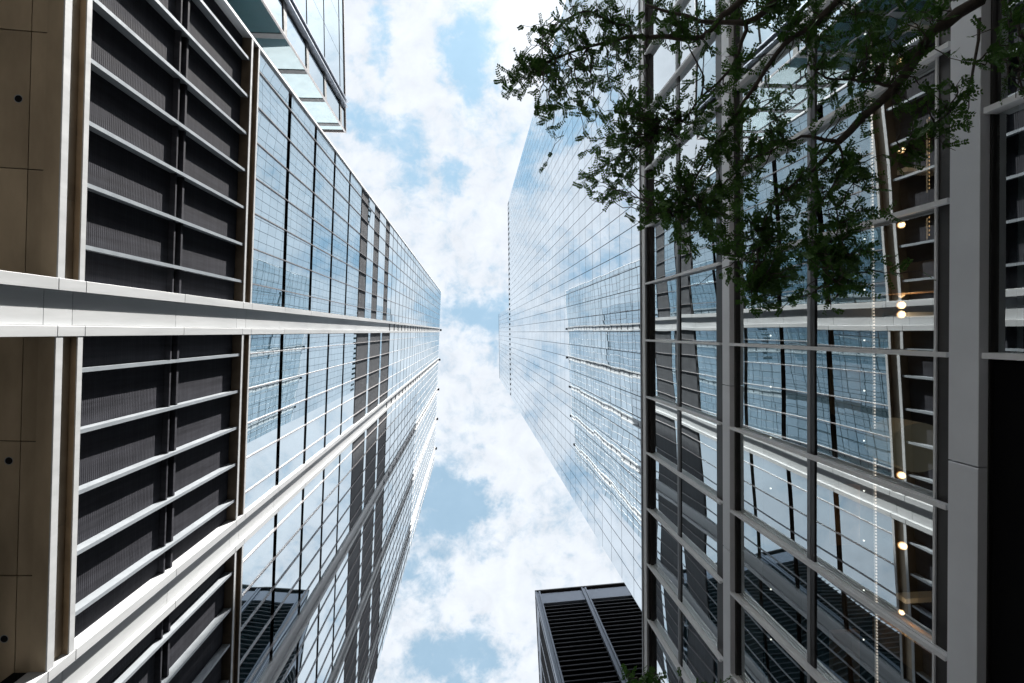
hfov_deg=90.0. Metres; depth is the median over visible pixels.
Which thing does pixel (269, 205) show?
window
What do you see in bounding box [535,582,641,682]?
louvred building
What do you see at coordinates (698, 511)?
window
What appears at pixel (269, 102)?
window
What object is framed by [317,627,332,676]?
window
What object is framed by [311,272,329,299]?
window
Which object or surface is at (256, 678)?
window
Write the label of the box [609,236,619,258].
window
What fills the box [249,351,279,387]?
window
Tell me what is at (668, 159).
window
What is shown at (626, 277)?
window
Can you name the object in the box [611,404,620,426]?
window
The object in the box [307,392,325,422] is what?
window
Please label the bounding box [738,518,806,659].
window
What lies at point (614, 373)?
window
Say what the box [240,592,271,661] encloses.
window
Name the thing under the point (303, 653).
window
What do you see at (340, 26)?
window
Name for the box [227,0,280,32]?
side window
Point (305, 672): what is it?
window
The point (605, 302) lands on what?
window
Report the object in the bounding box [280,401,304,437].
window
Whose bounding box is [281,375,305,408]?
window
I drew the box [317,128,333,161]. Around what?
window
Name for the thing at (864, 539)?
window
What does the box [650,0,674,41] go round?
window
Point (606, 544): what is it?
window
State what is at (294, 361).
window
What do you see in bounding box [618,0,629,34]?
window
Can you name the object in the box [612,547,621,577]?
window
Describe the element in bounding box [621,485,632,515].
window
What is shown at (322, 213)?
window
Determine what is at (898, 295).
pendant lamp
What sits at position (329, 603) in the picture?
window
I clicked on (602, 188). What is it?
window
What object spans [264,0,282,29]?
window
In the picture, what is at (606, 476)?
window
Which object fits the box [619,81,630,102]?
window
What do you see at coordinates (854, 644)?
window
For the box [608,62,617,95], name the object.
window
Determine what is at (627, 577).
window
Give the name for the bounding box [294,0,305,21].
window
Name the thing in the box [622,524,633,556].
window
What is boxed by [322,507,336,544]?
window
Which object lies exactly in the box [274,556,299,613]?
window
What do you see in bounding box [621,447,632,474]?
window
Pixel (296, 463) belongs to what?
window
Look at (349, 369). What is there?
window
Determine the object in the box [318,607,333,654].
window
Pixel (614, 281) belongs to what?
window
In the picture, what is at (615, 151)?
window
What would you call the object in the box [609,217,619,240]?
window
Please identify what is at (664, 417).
window
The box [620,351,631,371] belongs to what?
window
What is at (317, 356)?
window
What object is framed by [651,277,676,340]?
window
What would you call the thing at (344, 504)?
window
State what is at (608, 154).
window
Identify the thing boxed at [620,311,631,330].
window
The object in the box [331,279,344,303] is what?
window
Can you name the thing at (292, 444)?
window
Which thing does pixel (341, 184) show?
window
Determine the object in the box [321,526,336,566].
window
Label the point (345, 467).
window
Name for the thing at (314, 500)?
window
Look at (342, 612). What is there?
window
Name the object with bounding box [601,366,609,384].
window
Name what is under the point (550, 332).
skyscraper
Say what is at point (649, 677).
honey locust tree
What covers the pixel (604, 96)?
window
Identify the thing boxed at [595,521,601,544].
window
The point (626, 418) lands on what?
window
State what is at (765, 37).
window
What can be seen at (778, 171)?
window
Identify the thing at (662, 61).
window
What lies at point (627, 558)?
window
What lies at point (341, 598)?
window
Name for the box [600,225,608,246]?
window
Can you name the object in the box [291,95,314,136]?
window
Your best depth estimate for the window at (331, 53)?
42.56 m
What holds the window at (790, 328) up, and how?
in the glass block
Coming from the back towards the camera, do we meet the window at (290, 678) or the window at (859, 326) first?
the window at (290, 678)
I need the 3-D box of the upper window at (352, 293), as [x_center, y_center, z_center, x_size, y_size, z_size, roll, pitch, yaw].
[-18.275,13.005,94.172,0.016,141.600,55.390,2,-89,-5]
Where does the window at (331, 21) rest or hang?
in the corner building at (301, 43)
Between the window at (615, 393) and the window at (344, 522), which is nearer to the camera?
the window at (615, 393)
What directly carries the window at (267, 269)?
in the office tower at (220, 302)
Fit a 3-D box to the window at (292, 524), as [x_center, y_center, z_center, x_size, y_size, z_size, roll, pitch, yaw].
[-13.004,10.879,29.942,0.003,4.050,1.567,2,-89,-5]
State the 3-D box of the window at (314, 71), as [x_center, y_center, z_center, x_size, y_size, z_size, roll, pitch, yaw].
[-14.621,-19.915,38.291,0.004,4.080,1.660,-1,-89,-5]
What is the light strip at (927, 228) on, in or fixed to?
attached to the glass block
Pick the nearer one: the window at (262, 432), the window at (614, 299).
the window at (262, 432)
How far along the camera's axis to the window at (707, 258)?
12.07 m
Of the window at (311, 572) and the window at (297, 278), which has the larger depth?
the window at (311, 572)
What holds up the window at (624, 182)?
in the glass tower at (569, 347)
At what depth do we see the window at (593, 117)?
44.31 m
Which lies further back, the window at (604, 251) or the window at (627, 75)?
the window at (604, 251)
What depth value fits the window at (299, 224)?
29.45 m
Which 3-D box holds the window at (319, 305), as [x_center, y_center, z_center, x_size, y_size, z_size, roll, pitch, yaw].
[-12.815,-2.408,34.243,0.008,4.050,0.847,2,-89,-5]
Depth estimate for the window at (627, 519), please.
36.01 m
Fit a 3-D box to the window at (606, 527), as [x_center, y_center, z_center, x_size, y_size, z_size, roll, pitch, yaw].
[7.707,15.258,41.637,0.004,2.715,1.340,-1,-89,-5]
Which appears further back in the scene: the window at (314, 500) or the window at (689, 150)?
the window at (314, 500)
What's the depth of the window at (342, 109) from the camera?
46.23 m
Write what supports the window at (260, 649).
in the office tower at (220, 302)
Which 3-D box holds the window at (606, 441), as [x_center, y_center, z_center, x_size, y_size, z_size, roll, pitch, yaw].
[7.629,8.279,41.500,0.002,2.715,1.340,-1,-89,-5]
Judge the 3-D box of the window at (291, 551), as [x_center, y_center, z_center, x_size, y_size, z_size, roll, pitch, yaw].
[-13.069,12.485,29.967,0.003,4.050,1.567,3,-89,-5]
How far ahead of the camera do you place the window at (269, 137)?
25.08 m
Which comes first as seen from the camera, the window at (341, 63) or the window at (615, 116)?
the window at (615, 116)
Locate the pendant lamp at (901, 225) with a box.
[887,221,905,230]
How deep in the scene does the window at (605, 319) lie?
41.22 m
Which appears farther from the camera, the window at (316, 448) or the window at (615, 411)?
the window at (615, 411)
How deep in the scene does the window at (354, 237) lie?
43.13 m
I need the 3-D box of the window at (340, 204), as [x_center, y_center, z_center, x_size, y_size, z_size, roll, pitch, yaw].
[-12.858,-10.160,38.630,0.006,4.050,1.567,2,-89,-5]
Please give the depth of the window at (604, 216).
41.12 m
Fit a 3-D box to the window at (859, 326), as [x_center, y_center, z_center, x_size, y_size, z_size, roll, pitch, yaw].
[4.808,-0.724,6.918,0.008,2.090,1.680,0,-89,-5]
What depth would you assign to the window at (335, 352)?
38.67 m
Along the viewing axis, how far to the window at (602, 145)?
41.15 m
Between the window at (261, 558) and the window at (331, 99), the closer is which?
the window at (261, 558)
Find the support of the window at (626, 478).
in the glass tower at (569, 347)
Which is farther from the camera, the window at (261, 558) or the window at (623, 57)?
the window at (623, 57)
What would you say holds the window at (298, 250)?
in the office tower at (220, 302)
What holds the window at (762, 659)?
in the glass block
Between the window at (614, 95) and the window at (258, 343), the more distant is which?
the window at (614, 95)
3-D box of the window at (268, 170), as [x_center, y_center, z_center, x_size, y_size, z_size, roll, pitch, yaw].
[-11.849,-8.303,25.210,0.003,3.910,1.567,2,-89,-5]
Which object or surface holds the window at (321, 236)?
in the office tower at (220, 302)
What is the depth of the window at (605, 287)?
41.10 m
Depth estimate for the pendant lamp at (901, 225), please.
10.02 m
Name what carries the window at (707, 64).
in the glass block
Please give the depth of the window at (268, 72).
25.05 m
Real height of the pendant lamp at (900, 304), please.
0.480 m
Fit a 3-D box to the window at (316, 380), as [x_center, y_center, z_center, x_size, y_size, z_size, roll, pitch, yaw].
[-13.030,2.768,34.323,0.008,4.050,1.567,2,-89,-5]
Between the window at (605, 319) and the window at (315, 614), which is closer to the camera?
the window at (315, 614)
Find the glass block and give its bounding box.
[638,0,1023,682]
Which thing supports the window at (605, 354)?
in the glass tower at (569, 347)
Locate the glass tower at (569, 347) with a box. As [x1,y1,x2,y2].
[499,0,641,610]
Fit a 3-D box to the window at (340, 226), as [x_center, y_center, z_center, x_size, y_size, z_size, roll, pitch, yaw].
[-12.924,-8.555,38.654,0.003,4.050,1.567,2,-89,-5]
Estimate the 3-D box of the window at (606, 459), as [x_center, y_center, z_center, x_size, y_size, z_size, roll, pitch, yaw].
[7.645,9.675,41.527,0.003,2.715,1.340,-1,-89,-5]
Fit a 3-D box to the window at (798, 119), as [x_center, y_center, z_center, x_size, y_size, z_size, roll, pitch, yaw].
[4.587,-4.146,9.139,0.005,2.160,1.680,-1,-89,-5]
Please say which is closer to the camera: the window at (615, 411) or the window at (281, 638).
the window at (281, 638)
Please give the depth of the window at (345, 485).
43.28 m
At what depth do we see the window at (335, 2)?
44.33 m
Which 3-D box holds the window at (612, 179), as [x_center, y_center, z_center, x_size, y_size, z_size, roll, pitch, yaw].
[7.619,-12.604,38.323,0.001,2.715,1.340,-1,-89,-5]
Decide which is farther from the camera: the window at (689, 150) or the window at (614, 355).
the window at (614, 355)
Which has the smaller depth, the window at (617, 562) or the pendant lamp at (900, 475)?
the pendant lamp at (900, 475)
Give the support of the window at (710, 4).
in the glass block
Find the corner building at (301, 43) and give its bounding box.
[227,0,347,132]
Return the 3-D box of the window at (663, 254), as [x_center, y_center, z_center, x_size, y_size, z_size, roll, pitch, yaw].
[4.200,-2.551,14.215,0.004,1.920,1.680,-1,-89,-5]
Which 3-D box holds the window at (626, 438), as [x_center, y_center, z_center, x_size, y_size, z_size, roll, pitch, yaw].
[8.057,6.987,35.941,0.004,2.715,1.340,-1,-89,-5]
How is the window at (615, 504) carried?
in the glass tower at (569, 347)
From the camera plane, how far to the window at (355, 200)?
42.96 m
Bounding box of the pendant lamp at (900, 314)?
[882,311,905,318]
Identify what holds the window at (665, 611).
in the glass block
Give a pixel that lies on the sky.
(430, 135)
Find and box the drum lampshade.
[885,418,932,471]
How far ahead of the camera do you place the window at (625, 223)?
35.61 m
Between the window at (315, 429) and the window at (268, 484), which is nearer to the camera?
the window at (268, 484)
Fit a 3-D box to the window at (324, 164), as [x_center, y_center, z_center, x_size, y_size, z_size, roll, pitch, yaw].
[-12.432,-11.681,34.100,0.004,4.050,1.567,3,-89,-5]
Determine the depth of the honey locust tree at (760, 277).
4.71 m
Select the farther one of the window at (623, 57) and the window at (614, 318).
the window at (614, 318)
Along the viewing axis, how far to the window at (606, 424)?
41.32 m
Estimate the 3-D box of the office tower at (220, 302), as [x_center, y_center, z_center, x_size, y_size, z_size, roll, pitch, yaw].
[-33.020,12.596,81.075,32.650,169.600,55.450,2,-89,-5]
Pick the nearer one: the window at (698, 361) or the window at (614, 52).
the window at (698, 361)
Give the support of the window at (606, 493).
in the glass tower at (569, 347)
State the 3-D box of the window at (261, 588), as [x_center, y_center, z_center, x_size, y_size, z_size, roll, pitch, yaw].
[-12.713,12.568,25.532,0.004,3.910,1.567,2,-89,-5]
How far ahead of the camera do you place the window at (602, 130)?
41.10 m
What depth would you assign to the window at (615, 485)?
38.69 m
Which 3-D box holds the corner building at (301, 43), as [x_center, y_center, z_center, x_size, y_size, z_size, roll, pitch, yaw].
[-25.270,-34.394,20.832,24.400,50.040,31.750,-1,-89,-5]
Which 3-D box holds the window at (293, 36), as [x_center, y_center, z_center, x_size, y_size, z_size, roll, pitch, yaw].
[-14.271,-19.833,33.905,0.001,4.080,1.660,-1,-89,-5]
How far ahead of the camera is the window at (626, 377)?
35.81 m
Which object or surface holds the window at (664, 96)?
in the glass block
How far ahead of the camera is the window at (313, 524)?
34.29 m
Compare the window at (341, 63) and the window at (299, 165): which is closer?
the window at (299, 165)
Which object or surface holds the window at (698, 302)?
in the glass block
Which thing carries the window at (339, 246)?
in the office tower at (220, 302)
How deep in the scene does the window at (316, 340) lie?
34.12 m
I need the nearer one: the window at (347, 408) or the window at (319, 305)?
the window at (319, 305)
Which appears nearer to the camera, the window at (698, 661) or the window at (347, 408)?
the window at (698, 661)
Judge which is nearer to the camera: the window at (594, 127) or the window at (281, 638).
the window at (281, 638)
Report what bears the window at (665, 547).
in the glass block
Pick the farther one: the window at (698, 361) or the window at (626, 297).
the window at (626, 297)
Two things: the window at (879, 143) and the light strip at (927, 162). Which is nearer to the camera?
the window at (879, 143)
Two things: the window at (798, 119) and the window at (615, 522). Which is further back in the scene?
the window at (615, 522)
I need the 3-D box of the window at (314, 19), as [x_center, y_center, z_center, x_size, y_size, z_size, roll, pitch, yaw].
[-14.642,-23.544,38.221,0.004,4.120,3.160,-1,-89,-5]
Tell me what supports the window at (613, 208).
in the glass tower at (569, 347)
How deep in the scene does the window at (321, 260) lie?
34.01 m
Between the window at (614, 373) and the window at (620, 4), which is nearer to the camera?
the window at (620, 4)
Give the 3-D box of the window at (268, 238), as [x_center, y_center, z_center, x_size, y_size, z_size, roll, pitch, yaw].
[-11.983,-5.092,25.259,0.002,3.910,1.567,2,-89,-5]
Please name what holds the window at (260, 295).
in the office tower at (220, 302)
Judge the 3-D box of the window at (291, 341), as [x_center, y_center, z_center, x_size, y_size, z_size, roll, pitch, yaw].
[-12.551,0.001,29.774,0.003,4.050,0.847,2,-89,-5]
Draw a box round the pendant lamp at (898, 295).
[882,294,904,297]
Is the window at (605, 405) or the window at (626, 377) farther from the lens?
the window at (605, 405)
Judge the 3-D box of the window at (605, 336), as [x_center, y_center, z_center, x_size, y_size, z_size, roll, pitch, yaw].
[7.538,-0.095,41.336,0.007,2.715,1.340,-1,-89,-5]
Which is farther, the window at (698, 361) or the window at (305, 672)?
the window at (305, 672)
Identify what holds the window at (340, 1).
in the corner building at (301, 43)
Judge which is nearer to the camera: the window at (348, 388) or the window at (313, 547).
the window at (313, 547)
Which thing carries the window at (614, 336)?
in the glass tower at (569, 347)
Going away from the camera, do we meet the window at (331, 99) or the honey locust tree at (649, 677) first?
the honey locust tree at (649, 677)
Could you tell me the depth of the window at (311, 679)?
35.96 m
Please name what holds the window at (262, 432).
in the office tower at (220, 302)
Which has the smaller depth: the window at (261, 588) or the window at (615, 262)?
the window at (261, 588)
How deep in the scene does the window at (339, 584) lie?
43.51 m
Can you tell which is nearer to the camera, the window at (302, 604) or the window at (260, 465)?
the window at (260, 465)
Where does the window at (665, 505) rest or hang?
in the glass block
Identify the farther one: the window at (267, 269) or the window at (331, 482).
the window at (331, 482)
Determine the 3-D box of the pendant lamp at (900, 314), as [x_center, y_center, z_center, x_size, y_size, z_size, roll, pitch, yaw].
[7.652,-0.532,10.245,0.160,0.480,0.160,-1,-89,-5]
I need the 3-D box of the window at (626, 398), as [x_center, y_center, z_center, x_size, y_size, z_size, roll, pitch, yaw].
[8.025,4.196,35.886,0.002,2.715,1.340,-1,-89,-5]
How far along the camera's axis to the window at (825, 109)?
7.13 m
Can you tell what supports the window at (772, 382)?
in the glass block
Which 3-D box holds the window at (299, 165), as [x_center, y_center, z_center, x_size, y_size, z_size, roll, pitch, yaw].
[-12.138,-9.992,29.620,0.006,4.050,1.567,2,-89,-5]
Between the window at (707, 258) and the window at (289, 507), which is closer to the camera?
the window at (707, 258)
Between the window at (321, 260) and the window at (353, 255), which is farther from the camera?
the window at (353, 255)
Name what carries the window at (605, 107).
in the glass tower at (569, 347)
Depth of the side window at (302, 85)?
38.09 m
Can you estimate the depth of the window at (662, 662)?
14.66 m
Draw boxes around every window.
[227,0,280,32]
[239,622,270,682]
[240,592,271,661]
[241,562,272,627]
[242,532,273,593]
[243,517,273,559]
[245,442,276,491]
[245,472,275,509]
[247,412,277,456]
[248,382,278,421]
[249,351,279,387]
[250,334,280,352]
[250,652,269,682]
[252,250,282,289]
[252,284,281,306]
[254,215,283,258]
[255,38,304,69]
[255,180,284,227]
[256,144,285,197]
[257,109,286,166]
[258,73,287,135]
[260,52,288,104]
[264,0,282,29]
[272,607,297,658]
[273,581,298,642]
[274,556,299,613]
[275,530,300,583]
[275,645,296,682]
[276,505,300,554]
[277,490,301,525]
[279,427,303,467]
[279,453,302,482]
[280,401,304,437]
[281,74,321,97]
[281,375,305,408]
[282,349,306,378]
[283,334,306,349]
[283,659,295,682]
[285,262,309,295]
[285,292,308,309]
[286,232,310,269]
[287,14,305,66]
[287,202,311,242]
[288,172,311,216]
[289,142,312,190]
[290,112,313,163]
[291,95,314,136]
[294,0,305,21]
[298,618,317,673]
[298,641,316,682]
[299,607,317,648]
[300,551,319,599]
[300,574,318,612]
[301,528,320,574]
[302,102,337,122]
[302,505,321,549]
[303,484,321,523]
[304,471,322,498]
[305,438,323,462]
[306,415,324,448]
[307,0,323,55]
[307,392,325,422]
[307,663,315,682]
[308,347,326,372]
[308,370,325,397]
[309,52,323,94]
[309,334,327,346]
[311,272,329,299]
[311,297,328,312]
[312,246,330,276]
[313,221,330,253]
[314,0,322,18]
[314,195,331,230]
[315,170,332,207]
[316,144,333,184]
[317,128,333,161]
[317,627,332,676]
[317,648,331,682]
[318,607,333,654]
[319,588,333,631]
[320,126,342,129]
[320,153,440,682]
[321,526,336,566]
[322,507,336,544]
[323,487,337,521]
[324,0,338,52]
[324,24,339,84]
[324,466,338,499]
[326,82,339,120]
[326,406,340,433]
[327,385,341,411]
[328,345,342,367]
[328,365,342,389]
[331,0,337,14]
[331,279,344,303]
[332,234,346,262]
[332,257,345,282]
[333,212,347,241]
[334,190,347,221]
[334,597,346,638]
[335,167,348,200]
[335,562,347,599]
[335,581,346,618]
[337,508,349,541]
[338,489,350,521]
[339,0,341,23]
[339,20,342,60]
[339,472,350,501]
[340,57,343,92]
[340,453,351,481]
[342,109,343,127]
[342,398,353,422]
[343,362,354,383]
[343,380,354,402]
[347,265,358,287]
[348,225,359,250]
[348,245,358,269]
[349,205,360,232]
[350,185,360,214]
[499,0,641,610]
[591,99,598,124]
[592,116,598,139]
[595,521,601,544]
[599,48,607,76]
[599,65,607,93]
[599,88,607,109]
[599,98,607,127]
[600,119,607,142]
[600,135,608,161]
[600,154,608,178]
[600,172,608,193]
[600,192,608,212]
[600,207,608,229]
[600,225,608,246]
[600,243,608,263]
[601,261,608,280]
[601,279,609,297]
[601,296,609,314]
[601,314,609,330]
[601,332,609,348]
[601,349,609,366]
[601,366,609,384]
[601,382,609,401]
[602,399,610,419]
[602,416,610,437]
[602,433,610,455]
[602,449,610,472]
[602,466,610,490]
[602,482,610,507]
[602,499,610,524]
[602,515,610,542]
[603,533,611,561]
[608,50,617,74]
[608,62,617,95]
[608,81,618,112]
[609,99,618,127]
[609,145,618,167]
[609,166,618,184]
[609,199,618,222]
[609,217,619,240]
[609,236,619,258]
[610,255,619,276]
[610,274,619,294]
[610,294,619,312]
[610,313,619,330]
[610,332,619,349]
[610,350,619,368]
[610,368,620,388]
[610,386,620,407]
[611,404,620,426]
[611,422,620,445]
[611,440,620,464]
[611,457,620,482]
[611,475,620,501]
[611,493,620,520]
[611,510,621,540]
[611,528,621,558]
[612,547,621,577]
[618,0,626,13]
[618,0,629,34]
[619,53,629,74]
[619,62,630,96]
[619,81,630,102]
[619,102,630,133]
[619,167,630,195]
[619,187,630,214]
[620,208,631,233]
[620,228,631,253]
[620,249,631,272]
[620,270,631,292]
[620,291,631,311]
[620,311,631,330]
[620,332,631,351]
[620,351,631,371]
[621,371,632,392]
[621,390,632,413]
[621,409,632,433]
[621,428,632,454]
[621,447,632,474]
[621,466,632,495]
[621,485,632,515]
[622,505,632,535]
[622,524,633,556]
[622,543,633,577]
[622,562,633,597]
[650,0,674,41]
[650,25,674,102]
[651,82,675,161]
[651,153,675,219]
[651,216,675,280]
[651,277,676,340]
[652,342,676,404]
[652,400,676,468]
[652,458,677,533]
[653,517,677,596]
[653,574,677,659]
[653,631,677,682]
[679,0,714,64]
[679,32,715,133]
[680,111,715,197]
[680,190,715,272]
[680,267,715,341]
[681,343,716,419]
[681,411,716,495]
[681,478,716,571]
[682,546,716,646]
[682,613,717,682]
[737,0,806,78]
[737,35,806,160]
[738,138,806,253]
[738,244,806,345]
[738,346,806,451]
[738,432,806,555]
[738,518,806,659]
[739,604,806,682]
[816,0,934,119]
[816,65,927,233]
[816,220,888,348]
[816,350,897,484]
[816,462,931,639]
[816,572,931,682]
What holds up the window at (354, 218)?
in the office tower at (220, 302)
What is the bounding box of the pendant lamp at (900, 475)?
[896,471,905,478]
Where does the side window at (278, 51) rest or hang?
in the corner building at (301, 43)
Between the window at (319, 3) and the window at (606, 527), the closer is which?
the window at (319, 3)
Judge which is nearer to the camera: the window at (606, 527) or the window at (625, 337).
the window at (625, 337)
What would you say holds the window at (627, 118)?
in the glass tower at (569, 347)
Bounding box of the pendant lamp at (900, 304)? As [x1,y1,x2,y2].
[882,301,905,308]
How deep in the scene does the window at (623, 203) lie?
35.79 m
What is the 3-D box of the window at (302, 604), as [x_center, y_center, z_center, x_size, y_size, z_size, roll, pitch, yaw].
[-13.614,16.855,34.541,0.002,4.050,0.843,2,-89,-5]
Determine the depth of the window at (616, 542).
38.83 m
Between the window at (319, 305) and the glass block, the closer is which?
the glass block
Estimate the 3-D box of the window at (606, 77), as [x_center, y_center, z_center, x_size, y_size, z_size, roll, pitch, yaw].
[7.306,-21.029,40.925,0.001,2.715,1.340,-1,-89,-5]
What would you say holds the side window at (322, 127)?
in the corner building at (301, 43)
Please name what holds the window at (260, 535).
in the office tower at (220, 302)
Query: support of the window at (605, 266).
in the glass tower at (569, 347)
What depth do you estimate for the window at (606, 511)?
41.64 m
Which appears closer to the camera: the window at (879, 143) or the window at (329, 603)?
the window at (879, 143)
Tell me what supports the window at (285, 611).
in the office tower at (220, 302)
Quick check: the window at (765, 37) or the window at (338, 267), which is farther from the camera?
the window at (338, 267)
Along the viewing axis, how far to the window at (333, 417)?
38.74 m
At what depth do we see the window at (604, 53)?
41.43 m
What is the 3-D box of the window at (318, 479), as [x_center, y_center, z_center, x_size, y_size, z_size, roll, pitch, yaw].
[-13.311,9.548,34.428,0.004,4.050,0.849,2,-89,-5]
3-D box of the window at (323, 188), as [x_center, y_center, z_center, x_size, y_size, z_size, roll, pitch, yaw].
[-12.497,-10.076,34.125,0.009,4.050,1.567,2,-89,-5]
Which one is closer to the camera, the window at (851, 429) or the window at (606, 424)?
the window at (851, 429)
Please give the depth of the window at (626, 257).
35.50 m
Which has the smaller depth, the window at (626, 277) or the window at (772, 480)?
the window at (772, 480)
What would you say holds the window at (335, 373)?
in the office tower at (220, 302)
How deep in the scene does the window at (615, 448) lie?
38.56 m
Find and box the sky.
[325,0,623,682]
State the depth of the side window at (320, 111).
42.75 m
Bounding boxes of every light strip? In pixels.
[926,117,929,192]
[926,216,929,239]
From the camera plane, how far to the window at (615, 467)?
38.63 m
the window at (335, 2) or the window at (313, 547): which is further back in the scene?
the window at (335, 2)
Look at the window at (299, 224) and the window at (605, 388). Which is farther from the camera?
the window at (605, 388)
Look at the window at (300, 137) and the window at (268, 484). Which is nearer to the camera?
the window at (268, 484)
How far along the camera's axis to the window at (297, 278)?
29.51 m
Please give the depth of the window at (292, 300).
29.56 m
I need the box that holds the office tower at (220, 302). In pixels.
[0,0,441,682]
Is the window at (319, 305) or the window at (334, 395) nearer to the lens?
the window at (319, 305)
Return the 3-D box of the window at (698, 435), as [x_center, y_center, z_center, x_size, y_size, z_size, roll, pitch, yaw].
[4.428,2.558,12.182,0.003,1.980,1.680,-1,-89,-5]
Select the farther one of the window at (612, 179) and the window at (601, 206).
the window at (601, 206)
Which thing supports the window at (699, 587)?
in the glass block
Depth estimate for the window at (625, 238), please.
35.54 m
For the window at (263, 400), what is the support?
in the office tower at (220, 302)
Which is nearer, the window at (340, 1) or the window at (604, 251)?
the window at (604, 251)
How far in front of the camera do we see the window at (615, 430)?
38.51 m
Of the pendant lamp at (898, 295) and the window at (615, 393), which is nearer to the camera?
the pendant lamp at (898, 295)
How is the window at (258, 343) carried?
in the office tower at (220, 302)
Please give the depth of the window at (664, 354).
14.21 m
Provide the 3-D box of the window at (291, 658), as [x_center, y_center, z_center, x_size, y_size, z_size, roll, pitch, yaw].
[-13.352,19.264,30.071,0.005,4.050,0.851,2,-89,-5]
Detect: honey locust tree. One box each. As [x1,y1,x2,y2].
[493,0,1023,317]
[620,663,732,682]
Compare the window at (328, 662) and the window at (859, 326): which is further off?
the window at (328, 662)
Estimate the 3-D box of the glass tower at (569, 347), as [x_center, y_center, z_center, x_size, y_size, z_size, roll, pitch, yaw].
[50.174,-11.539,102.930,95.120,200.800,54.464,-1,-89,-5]
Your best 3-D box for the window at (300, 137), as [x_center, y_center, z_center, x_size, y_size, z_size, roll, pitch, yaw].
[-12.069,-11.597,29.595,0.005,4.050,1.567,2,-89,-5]
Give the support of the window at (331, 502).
in the office tower at (220, 302)
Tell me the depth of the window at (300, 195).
29.43 m
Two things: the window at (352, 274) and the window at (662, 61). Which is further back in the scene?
the window at (352, 274)

